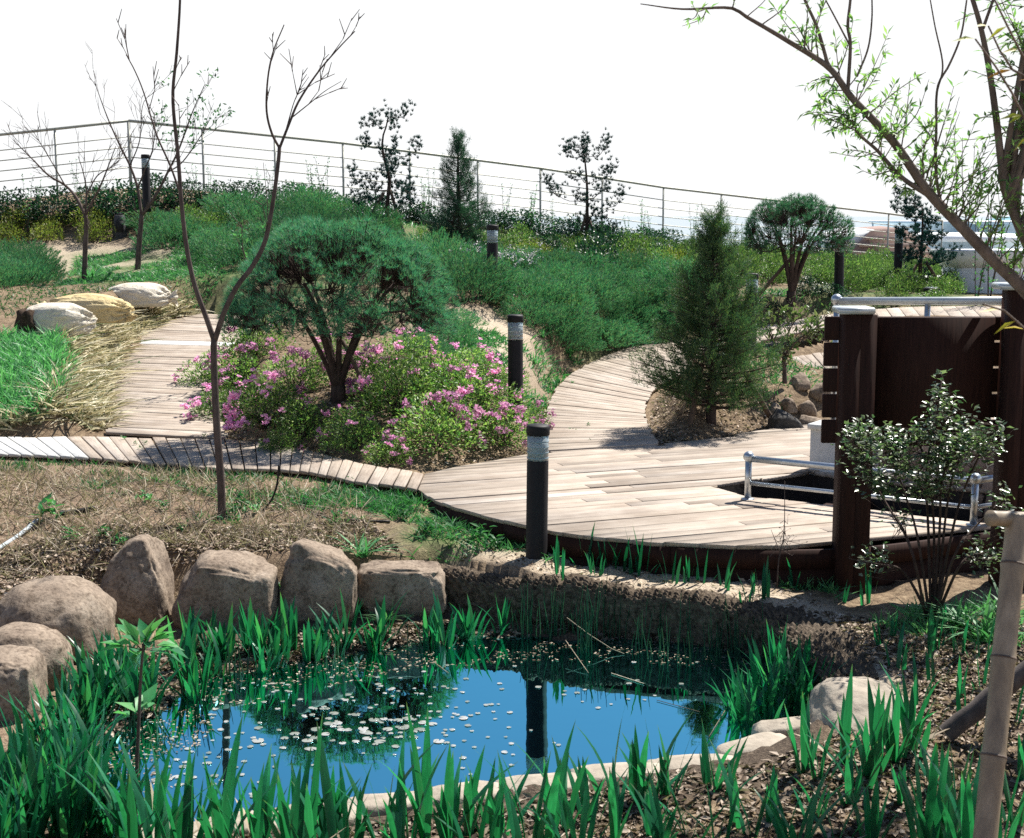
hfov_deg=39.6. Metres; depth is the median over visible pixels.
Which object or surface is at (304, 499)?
weed
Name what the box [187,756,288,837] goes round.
iris plant
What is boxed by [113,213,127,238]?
garden speaker
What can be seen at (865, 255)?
bush
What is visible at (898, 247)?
bollard light
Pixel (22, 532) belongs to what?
pipe
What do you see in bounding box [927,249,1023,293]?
parapet
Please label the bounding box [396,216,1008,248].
sea
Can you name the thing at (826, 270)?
bush
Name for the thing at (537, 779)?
rim stone
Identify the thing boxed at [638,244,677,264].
bush
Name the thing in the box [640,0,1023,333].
willow tree
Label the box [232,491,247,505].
weed
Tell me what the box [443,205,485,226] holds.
hedge bush
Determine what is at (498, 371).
azalea bush
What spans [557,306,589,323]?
juniper shrub
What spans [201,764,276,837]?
iris plant
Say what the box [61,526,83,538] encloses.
weed
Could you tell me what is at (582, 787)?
iris plant
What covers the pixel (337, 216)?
juniper shrub
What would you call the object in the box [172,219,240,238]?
juniper shrub
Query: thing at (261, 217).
juniper shrub
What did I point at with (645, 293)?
bush
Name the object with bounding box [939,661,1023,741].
timber prop
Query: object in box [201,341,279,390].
azalea bush
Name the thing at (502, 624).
iris plant
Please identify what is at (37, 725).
iris plant
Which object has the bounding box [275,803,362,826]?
rim stone
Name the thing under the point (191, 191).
hedge bush
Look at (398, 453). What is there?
azalea bush
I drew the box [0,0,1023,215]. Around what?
sky
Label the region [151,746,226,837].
iris plant
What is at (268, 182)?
wispy shrub
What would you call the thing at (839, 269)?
bollard light
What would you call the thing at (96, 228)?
bush
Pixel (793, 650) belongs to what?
reed clump
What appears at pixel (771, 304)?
bush
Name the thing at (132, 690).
iris plant
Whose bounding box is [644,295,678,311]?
juniper shrub
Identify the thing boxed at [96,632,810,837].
pond water
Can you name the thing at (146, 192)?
bollard light
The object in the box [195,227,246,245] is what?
juniper shrub
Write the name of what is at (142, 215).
bare tree
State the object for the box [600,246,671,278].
juniper shrub
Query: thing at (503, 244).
bush
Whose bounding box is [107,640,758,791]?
floating debris
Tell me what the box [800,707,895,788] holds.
iris plant
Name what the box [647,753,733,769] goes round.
rim stone
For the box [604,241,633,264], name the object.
bush
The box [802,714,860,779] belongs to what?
iris plant
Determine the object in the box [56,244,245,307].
slope grass
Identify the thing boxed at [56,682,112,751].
iris plant
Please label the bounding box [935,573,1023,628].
leafy clump
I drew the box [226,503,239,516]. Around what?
weed
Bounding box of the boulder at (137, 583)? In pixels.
[100,534,174,625]
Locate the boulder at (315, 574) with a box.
[274,539,357,625]
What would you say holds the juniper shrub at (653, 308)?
on the ground at (434, 548)
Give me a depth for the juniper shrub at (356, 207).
26.54 m
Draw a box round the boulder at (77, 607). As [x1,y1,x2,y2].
[0,575,116,664]
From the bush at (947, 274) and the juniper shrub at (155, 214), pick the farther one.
the juniper shrub at (155, 214)
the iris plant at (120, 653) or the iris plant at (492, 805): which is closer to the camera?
the iris plant at (492, 805)
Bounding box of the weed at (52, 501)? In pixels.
[32,492,63,522]
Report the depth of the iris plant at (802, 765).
7.04 m
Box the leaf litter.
[48,618,1023,837]
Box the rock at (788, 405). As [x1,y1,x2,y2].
[779,397,797,413]
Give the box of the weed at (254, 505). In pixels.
[244,501,259,511]
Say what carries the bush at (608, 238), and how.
on the ground at (434, 548)
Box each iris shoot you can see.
[553,537,558,574]
[559,551,564,580]
[569,523,594,565]
[585,553,592,573]
[587,553,605,575]
[588,547,598,566]
[598,542,621,567]
[608,538,637,571]
[624,525,657,575]
[633,528,659,573]
[658,553,680,583]
[683,558,693,582]
[694,547,717,583]
[717,549,736,590]
[738,576,755,603]
[750,573,754,593]
[755,558,769,600]
[787,560,799,589]
[831,580,849,602]
[860,566,878,604]
[871,611,901,645]
[884,619,915,669]
[890,613,900,637]
[898,649,939,706]
[902,642,918,658]
[926,648,952,683]
[927,604,938,658]
[933,612,945,649]
[942,598,957,620]
[946,619,980,653]
[955,655,967,699]
[956,671,978,725]
[963,609,995,656]
[971,646,990,689]
[1009,686,1023,722]
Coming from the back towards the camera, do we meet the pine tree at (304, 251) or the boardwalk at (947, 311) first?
the boardwalk at (947, 311)
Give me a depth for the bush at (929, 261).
31.23 m
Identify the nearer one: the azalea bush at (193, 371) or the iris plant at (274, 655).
the iris plant at (274, 655)
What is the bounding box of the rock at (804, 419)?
[799,415,821,424]
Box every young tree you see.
[99,616,187,818]
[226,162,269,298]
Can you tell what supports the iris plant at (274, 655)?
on the ground at (434, 548)
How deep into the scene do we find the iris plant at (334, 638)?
9.30 m
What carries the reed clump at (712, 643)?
on the ground at (434, 548)
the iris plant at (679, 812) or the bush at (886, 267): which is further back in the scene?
the bush at (886, 267)
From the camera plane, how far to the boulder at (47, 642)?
8.34 m
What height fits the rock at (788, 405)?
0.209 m
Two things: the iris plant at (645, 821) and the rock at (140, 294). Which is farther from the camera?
the rock at (140, 294)
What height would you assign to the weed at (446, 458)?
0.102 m
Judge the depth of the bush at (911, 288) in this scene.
24.40 m
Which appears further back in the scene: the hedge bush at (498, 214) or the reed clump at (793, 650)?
the hedge bush at (498, 214)
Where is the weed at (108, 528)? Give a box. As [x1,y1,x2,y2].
[97,522,111,538]
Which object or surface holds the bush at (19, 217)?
on the ground at (434, 548)
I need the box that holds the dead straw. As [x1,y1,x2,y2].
[0,454,408,581]
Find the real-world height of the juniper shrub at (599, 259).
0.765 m
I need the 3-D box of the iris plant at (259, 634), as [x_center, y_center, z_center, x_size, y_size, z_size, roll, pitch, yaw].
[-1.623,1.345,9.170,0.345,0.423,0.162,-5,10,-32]
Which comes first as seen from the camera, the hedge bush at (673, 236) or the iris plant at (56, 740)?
the iris plant at (56, 740)
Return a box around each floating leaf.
[252,738,263,742]
[374,739,385,742]
[383,727,392,730]
[414,727,424,730]
[433,739,444,742]
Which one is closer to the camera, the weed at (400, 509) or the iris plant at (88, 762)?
the iris plant at (88, 762)
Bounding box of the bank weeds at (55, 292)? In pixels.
[0,276,141,317]
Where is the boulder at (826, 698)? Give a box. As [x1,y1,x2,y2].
[809,677,915,733]
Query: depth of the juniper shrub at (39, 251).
24.24 m
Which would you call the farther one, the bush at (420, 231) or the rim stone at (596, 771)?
the bush at (420, 231)
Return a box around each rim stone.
[141,822,212,837]
[209,810,278,835]
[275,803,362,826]
[347,791,414,816]
[432,780,498,804]
[496,772,589,790]
[570,762,659,781]
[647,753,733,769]
[716,732,785,754]
[751,716,810,736]
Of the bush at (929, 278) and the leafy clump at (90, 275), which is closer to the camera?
the leafy clump at (90, 275)
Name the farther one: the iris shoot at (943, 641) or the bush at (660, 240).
the bush at (660, 240)
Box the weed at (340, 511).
[331,507,347,516]
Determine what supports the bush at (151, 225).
on the ground at (434, 548)
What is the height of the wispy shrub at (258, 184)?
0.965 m
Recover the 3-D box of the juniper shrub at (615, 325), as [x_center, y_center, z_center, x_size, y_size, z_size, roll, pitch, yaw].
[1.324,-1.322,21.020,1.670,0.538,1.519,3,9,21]
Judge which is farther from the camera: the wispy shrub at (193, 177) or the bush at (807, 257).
the bush at (807, 257)
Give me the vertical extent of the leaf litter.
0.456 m
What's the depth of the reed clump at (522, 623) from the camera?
9.71 m
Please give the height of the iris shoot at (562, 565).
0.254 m
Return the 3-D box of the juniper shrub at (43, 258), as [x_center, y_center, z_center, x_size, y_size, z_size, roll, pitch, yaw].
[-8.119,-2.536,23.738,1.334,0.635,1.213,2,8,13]
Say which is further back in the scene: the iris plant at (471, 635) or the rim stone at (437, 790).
the iris plant at (471, 635)
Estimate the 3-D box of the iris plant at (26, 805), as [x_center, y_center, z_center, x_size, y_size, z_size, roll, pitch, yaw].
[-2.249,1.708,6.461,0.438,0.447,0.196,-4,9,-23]
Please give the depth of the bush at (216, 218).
27.66 m
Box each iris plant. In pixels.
[0,679,75,751]
[0,709,62,791]
[0,735,90,837]
[0,739,57,774]
[0,746,52,827]
[0,755,43,825]
[0,755,45,810]
[0,768,40,837]
[3,720,53,798]
[3,736,65,805]
[5,707,106,776]
[8,712,49,753]
[15,710,99,763]
[18,758,104,837]
[26,737,126,827]
[26,738,72,776]
[31,663,114,722]
[32,666,86,735]
[32,688,121,749]
[40,756,99,837]
[45,743,146,837]
[52,635,114,696]
[52,693,135,785]
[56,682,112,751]
[57,744,165,837]
[57,750,150,837]
[58,632,138,673]
[65,674,106,733]
[69,654,122,717]
[70,657,131,721]
[76,741,106,794]
[83,767,196,837]
[87,646,146,707]
[89,631,129,690]
[92,621,140,676]
[92,648,185,718]
[118,734,213,837]
[120,634,171,700]
[136,759,172,824]
[143,743,211,837]
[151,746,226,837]
[158,641,219,699]
[160,601,206,648]
[162,612,201,676]
[165,762,220,821]
[170,639,223,700]
[183,647,223,680]
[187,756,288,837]
[193,715,281,837]
[194,615,233,662]
[194,741,245,837]
[196,608,218,649]
[197,625,243,676]
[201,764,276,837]
[203,604,238,658]
[225,597,258,647]
[231,602,280,658]
[235,743,280,837]
[236,629,286,674]
[242,609,294,645]
[246,753,293,837]
[249,629,296,669]
[263,745,345,837]
[267,613,290,663]
[268,592,320,650]
[286,761,338,837]
[290,713,354,837]
[292,723,373,837]
[299,617,321,662]
[300,605,335,659]
[310,607,368,656]
[310,763,377,837]
[318,590,371,651]
[330,758,371,837]
[331,741,435,837]
[355,612,397,651]
[359,748,445,837]
[360,594,409,643]
[377,702,432,837]
[380,727,405,837]
[407,605,446,643]
[422,603,441,647]
[428,589,467,646]
[431,743,515,837]
[434,763,534,837]
[449,595,490,640]
[450,603,480,640]
[461,756,498,829]
[463,746,510,837]
[474,749,550,837]
[474,758,539,834]
[477,774,522,837]
[478,595,517,635]
[520,774,611,837]
[521,738,597,830]
[523,776,604,837]
[532,720,575,837]
[567,755,626,820]
[578,719,630,796]
[586,759,633,837]
[615,712,692,800]
[616,773,671,836]
[623,726,658,806]
[631,766,695,837]
[644,767,727,837]
[645,728,698,795]
[683,782,754,837]
[699,718,744,789]
[704,651,771,711]
[707,728,761,796]
[710,740,740,828]
[711,762,782,837]
[718,653,795,717]
[723,666,754,723]
[727,671,785,724]
[738,620,793,682]
[741,630,816,694]
[741,637,813,692]
[742,664,786,708]
[747,640,818,714]
[754,782,828,837]
[764,764,865,837]
[765,643,848,707]
[765,765,778,826]
[780,643,849,708]
[784,692,821,774]
[785,635,850,688]
[786,775,846,817]
[796,645,837,696]
[796,667,860,762]
[798,769,873,837]
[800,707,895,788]
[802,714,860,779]
[830,748,863,806]
[834,675,893,774]
[844,778,899,837]
[851,716,877,778]
[856,721,906,766]
[873,682,910,763]
[880,663,953,757]
[882,743,978,837]
[884,685,920,757]
[891,763,905,806]
[894,671,949,750]
[894,744,953,837]
[908,729,982,837]
[910,735,938,779]
[938,745,972,804]
[939,744,949,837]
[940,750,973,837]
[998,765,1023,837]
[1002,773,1023,825]
[1017,732,1023,780]
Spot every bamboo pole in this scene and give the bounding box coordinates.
[973,513,1023,837]
[984,510,1023,526]
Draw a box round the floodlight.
[923,287,939,295]
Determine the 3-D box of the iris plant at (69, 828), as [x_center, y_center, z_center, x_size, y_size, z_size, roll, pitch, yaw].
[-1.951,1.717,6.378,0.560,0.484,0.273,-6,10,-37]
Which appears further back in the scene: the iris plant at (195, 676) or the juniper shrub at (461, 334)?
the juniper shrub at (461, 334)
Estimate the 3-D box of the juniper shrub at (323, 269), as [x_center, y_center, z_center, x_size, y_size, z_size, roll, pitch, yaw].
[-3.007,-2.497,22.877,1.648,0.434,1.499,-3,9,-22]
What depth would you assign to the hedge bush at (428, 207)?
31.53 m
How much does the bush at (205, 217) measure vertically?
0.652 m
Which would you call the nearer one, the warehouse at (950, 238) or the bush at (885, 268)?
the bush at (885, 268)
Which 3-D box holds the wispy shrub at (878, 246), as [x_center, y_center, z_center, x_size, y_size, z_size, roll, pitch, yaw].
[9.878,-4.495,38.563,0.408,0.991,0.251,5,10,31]
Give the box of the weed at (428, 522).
[419,516,437,531]
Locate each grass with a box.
[0,294,217,430]
[0,321,92,421]
[0,456,411,498]
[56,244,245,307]
[241,218,830,318]
[272,475,525,563]
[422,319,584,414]
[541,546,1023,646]
[723,336,825,410]
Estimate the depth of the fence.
31.32 m
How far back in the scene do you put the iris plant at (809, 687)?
8.19 m
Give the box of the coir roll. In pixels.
[425,561,878,690]
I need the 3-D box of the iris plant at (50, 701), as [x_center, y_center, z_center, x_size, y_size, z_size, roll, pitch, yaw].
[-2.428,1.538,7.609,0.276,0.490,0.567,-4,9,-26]
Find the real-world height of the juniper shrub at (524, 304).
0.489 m
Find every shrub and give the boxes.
[0,235,61,261]
[0,237,21,255]
[0,241,69,280]
[0,252,57,285]
[0,259,32,288]
[7,249,67,282]
[21,174,34,235]
[33,180,41,224]
[69,159,78,201]
[120,209,190,227]
[128,210,214,250]
[142,207,192,242]
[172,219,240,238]
[183,221,256,257]
[184,164,198,206]
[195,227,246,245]
[197,188,274,220]
[201,229,272,266]
[206,167,214,205]
[215,197,281,227]
[228,220,284,246]
[230,210,314,257]
[241,204,296,228]
[249,166,261,208]
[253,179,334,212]
[266,166,273,196]
[275,191,335,220]
[278,202,344,229]
[286,182,355,217]
[295,257,348,275]
[305,160,327,193]
[313,157,330,202]
[317,211,358,225]
[328,197,405,236]
[328,221,399,243]
[331,212,405,238]
[339,225,409,273]
[352,258,422,284]
[392,226,462,256]
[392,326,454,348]
[399,232,486,280]
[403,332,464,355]
[408,246,523,305]
[419,177,429,224]
[421,314,479,343]
[422,249,517,294]
[427,167,434,218]
[440,307,490,325]
[442,243,509,287]
[478,270,564,305]
[488,294,565,325]
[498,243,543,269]
[501,183,511,232]
[507,268,557,294]
[509,241,586,271]
[516,301,602,333]
[519,250,603,291]
[519,266,570,293]
[521,270,598,311]
[522,257,591,290]
[528,185,536,231]
[529,301,575,325]
[545,323,590,347]
[546,245,624,281]
[549,200,553,229]
[549,263,633,302]
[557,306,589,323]
[565,320,602,337]
[566,336,610,351]
[573,295,617,311]
[580,259,639,298]
[583,257,620,272]
[584,314,652,347]
[586,314,611,328]
[594,269,645,291]
[594,299,630,315]
[594,327,632,343]
[595,285,651,310]
[598,306,650,330]
[598,319,668,347]
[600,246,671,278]
[610,296,659,325]
[613,274,676,301]
[617,265,657,283]
[625,298,668,314]
[632,303,679,325]
[636,251,709,291]
[636,270,705,300]
[640,199,645,245]
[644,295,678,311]
[644,313,685,332]
[651,259,690,284]
[689,203,698,236]
[745,291,832,383]
[830,368,1023,618]
[871,235,884,256]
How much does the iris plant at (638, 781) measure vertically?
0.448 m
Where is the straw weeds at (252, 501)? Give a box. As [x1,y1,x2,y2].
[70,470,364,524]
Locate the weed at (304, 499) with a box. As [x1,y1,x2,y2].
[300,494,310,504]
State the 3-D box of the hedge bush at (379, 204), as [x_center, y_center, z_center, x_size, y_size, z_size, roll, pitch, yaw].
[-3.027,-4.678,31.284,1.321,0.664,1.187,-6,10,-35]
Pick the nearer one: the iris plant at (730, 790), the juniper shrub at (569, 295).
the iris plant at (730, 790)
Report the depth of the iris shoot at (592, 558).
10.18 m
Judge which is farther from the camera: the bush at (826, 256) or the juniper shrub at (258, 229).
the bush at (826, 256)
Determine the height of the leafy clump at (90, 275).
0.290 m
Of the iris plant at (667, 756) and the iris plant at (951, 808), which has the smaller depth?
the iris plant at (951, 808)
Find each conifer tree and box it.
[417,127,495,250]
[627,199,797,426]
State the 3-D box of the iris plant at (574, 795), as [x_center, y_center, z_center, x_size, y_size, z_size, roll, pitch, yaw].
[0.234,1.710,6.568,0.312,0.465,0.412,-5,9,-30]
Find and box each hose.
[58,506,94,514]
[263,465,279,509]
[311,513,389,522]
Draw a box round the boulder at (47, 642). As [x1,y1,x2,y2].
[0,622,73,689]
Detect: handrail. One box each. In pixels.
[741,451,992,526]
[830,294,1001,418]
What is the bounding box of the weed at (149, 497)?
[135,489,153,501]
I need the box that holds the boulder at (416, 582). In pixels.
[357,560,446,617]
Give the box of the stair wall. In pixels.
[807,420,993,522]
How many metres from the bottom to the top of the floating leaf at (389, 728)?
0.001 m
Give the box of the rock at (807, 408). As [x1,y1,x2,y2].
[797,400,816,416]
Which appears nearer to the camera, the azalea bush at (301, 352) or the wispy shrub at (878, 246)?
the azalea bush at (301, 352)
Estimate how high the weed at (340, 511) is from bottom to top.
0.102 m
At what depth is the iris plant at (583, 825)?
6.12 m
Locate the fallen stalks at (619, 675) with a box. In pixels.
[429,618,727,736]
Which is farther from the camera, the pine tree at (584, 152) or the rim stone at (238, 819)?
the pine tree at (584, 152)
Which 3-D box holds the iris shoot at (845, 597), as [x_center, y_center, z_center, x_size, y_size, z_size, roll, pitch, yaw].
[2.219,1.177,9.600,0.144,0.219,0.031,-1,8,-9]
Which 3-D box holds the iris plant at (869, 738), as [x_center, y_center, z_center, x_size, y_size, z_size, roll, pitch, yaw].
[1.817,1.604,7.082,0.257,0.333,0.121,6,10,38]
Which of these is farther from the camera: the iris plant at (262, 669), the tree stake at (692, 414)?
the tree stake at (692, 414)
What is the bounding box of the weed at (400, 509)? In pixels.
[395,505,410,519]
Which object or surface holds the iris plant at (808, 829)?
on the ground at (434, 548)
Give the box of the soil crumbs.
[0,517,1023,697]
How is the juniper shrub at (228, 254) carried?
on the ground at (434, 548)
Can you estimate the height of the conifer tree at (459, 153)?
2.463 m
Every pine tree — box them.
[215,212,465,402]
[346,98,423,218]
[538,127,630,241]
[742,191,857,305]
[889,180,963,292]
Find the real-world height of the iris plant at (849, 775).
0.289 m
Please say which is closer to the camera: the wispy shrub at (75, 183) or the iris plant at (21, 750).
the iris plant at (21, 750)
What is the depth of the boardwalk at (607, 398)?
16.93 m
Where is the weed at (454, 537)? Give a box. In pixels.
[447,529,466,543]
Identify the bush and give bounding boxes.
[0,186,49,225]
[0,192,9,224]
[0,205,37,231]
[0,216,29,244]
[18,185,81,224]
[28,216,65,241]
[29,209,74,228]
[62,182,118,217]
[67,207,113,227]
[73,210,115,243]
[87,179,151,220]
[124,172,188,209]
[127,206,161,226]
[131,210,173,243]
[163,177,208,208]
[171,352,235,388]
[173,203,208,220]
[179,374,257,423]
[187,207,225,235]
[192,179,245,205]
[195,205,226,218]
[199,210,228,229]
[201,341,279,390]
[217,314,300,357]
[219,367,317,432]
[224,180,278,206]
[253,346,330,393]
[256,427,306,456]
[266,395,335,441]
[269,180,308,203]
[289,183,345,212]
[308,333,369,365]
[313,407,386,453]
[337,193,367,215]
[338,354,453,423]
[345,343,411,395]
[350,193,404,218]
[360,433,415,466]
[363,327,440,364]
[382,389,487,457]
[387,352,465,391]
[389,201,432,223]
[398,349,497,405]
[402,201,447,224]
[411,225,430,242]
[425,363,530,422]
[436,226,483,253]
[438,338,502,375]
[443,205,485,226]
[461,400,535,450]
[464,353,530,392]
[471,227,501,248]
[473,208,515,231]
[477,234,503,251]
[479,222,511,250]
[481,291,515,306]
[484,235,513,264]
[490,208,544,233]
[501,221,538,248]
[506,242,544,253]
[512,209,560,236]
[514,238,552,252]
[523,399,555,430]
[528,229,561,254]
[543,213,595,238]
[544,232,576,249]
[550,293,588,318]
[562,229,600,246]
[566,234,596,255]
[566,234,605,248]
[572,229,620,270]
[582,217,632,254]
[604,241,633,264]
[605,230,639,250]
[614,250,650,273]
[616,230,657,259]
[618,247,647,259]
[619,224,659,244]
[630,228,671,245]
[632,283,659,303]
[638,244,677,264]
[639,235,673,250]
[644,239,675,258]
[653,227,687,244]
[658,245,687,259]
[664,238,682,251]
[674,240,697,259]
[677,237,699,250]
[725,257,760,284]
[731,245,764,272]
[743,249,763,272]
[749,243,775,265]
[756,252,786,285]
[759,296,783,309]
[761,265,802,280]
[764,245,801,275]
[788,250,812,269]
[796,273,823,294]
[802,251,832,276]
[802,254,833,284]
[813,258,833,281]
[814,282,850,296]
[819,251,833,261]
[826,244,852,259]
[828,262,868,293]
[844,255,863,273]
[845,255,881,291]
[851,269,877,289]
[854,253,877,268]
[859,249,882,264]
[861,248,883,266]
[868,258,886,281]
[874,245,893,265]
[874,274,911,307]
[875,262,893,273]
[875,267,893,289]
[878,261,903,271]
[880,258,893,269]
[885,266,923,293]
[902,269,928,291]
[907,259,926,272]
[915,286,952,296]
[922,252,939,270]
[922,271,934,286]
[925,274,954,295]
[930,259,941,274]
[935,271,967,293]
[936,264,960,293]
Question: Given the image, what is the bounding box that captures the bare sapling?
[116,0,364,518]
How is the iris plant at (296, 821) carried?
on the ground at (434, 548)
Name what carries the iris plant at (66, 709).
on the ground at (434, 548)
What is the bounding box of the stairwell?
[719,474,990,548]
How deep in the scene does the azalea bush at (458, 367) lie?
14.52 m
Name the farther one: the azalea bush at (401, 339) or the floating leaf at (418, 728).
the azalea bush at (401, 339)
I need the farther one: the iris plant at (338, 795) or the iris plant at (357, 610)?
the iris plant at (357, 610)
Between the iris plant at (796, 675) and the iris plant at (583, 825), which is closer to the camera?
the iris plant at (583, 825)
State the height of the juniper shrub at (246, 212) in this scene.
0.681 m
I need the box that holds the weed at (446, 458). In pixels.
[444,452,453,461]
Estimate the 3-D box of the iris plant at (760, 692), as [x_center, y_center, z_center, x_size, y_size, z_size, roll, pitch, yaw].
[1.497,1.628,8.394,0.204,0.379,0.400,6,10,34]
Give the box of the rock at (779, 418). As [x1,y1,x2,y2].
[767,408,803,428]
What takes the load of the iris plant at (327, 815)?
on the ground at (434, 548)
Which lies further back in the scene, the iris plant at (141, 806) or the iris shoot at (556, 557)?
the iris shoot at (556, 557)
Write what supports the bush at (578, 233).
on the ground at (434, 548)
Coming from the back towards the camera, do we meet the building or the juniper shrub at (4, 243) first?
the building
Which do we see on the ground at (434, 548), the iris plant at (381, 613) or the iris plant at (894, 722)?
the iris plant at (894, 722)
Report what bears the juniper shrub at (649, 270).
on the ground at (434, 548)
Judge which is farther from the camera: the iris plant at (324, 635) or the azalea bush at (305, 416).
the azalea bush at (305, 416)
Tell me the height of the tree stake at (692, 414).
0.770 m
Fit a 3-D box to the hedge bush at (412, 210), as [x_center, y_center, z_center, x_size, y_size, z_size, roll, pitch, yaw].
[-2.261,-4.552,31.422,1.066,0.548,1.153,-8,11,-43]
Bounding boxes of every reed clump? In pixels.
[119,685,145,743]
[145,706,173,740]
[174,674,207,717]
[226,628,258,677]
[310,631,346,669]
[407,612,439,655]
[511,583,532,637]
[527,581,564,640]
[542,587,580,636]
[571,583,601,642]
[576,605,592,653]
[602,571,630,641]
[631,598,652,651]
[641,616,681,661]
[653,591,670,646]
[677,632,716,668]
[679,593,691,646]
[703,621,730,663]
[708,591,733,654]
[727,602,762,658]
[727,624,750,670]
[757,615,796,663]
[789,635,800,676]
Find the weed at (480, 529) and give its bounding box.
[470,523,494,538]
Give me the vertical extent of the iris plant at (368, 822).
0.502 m
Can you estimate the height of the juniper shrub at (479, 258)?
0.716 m
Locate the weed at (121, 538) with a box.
[111,531,126,544]
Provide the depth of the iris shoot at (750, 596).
9.46 m
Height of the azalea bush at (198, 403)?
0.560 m
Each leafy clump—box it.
[61,264,105,279]
[327,532,404,557]
[363,605,400,622]
[532,350,543,363]
[536,323,557,337]
[564,343,577,353]
[904,592,996,633]
[907,589,1023,642]
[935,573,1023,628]
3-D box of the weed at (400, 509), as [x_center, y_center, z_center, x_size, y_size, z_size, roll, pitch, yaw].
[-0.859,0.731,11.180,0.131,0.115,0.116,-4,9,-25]
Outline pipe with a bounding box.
[0,518,38,548]
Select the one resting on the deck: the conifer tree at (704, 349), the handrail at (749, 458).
the handrail at (749, 458)
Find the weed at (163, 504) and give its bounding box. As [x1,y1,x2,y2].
[154,499,169,509]
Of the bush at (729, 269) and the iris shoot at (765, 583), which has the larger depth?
the bush at (729, 269)
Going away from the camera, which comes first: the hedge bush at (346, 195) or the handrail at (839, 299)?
the handrail at (839, 299)
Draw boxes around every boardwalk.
[0,436,422,491]
[105,313,260,440]
[544,340,831,452]
[744,306,1000,341]
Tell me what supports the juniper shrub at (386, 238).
on the ground at (434, 548)
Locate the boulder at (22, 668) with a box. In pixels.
[0,645,47,722]
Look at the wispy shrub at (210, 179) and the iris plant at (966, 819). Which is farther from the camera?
the wispy shrub at (210, 179)
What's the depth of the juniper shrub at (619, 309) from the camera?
21.42 m
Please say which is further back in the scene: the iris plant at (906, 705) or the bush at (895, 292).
the bush at (895, 292)
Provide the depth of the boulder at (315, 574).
9.76 m
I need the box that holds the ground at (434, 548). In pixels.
[0,188,1023,837]
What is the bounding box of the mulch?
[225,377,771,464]
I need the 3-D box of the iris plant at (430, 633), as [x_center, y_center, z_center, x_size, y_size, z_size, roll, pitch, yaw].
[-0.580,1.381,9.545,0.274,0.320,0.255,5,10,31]
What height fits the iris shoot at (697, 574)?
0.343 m
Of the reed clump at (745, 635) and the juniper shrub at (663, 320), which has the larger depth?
the juniper shrub at (663, 320)
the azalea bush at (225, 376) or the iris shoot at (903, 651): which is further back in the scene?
the azalea bush at (225, 376)
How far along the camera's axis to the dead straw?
11.11 m
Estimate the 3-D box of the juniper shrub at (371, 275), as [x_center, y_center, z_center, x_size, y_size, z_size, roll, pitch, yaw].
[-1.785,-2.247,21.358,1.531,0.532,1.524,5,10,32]
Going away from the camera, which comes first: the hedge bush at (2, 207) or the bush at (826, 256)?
the hedge bush at (2, 207)
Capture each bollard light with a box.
[141,154,150,211]
[486,225,497,283]
[507,314,523,421]
[526,423,549,559]
[746,273,758,350]
[834,236,843,296]
[893,229,902,281]
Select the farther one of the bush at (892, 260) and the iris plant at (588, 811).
the bush at (892, 260)
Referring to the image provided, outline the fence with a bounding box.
[0,119,942,259]
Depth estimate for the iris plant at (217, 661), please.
8.89 m
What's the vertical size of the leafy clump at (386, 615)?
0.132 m
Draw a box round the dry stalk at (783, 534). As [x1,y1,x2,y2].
[770,481,807,587]
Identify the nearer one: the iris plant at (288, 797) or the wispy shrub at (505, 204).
the iris plant at (288, 797)
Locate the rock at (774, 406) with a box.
[770,403,780,413]
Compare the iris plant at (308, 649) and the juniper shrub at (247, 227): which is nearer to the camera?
the iris plant at (308, 649)
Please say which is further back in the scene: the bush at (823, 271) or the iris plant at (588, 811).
the bush at (823, 271)
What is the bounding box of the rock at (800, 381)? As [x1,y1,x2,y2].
[789,372,810,390]
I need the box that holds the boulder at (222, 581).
[171,550,278,631]
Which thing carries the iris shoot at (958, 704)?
on the ground at (434, 548)
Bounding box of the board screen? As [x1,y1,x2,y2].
[821,282,1023,592]
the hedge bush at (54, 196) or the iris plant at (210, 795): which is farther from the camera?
the hedge bush at (54, 196)
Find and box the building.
[813,226,932,262]
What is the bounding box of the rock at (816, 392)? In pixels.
[809,382,830,401]
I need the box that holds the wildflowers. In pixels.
[449,240,543,269]
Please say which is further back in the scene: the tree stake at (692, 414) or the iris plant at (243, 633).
the tree stake at (692, 414)
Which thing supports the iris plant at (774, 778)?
on the ground at (434, 548)
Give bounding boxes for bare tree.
[1,100,137,279]
[84,43,234,269]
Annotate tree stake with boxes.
[342,339,378,406]
[371,192,384,216]
[389,190,405,234]
[580,214,585,231]
[688,365,703,424]
[741,370,771,418]
[758,257,793,295]
[901,264,917,286]
[925,261,938,284]
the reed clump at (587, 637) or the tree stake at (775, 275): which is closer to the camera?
the reed clump at (587, 637)
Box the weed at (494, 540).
[482,532,504,549]
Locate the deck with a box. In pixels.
[418,418,994,588]
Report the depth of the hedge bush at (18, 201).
28.73 m
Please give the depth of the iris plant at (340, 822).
6.38 m
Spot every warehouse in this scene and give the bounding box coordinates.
[869,220,1015,233]
[912,232,1022,248]
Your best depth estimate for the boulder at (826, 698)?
7.77 m
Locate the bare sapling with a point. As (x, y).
(215, 410)
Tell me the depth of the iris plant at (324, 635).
9.25 m
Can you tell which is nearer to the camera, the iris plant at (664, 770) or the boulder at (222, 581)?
the iris plant at (664, 770)
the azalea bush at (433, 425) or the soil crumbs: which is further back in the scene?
the azalea bush at (433, 425)
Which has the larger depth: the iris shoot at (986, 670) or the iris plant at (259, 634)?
the iris plant at (259, 634)

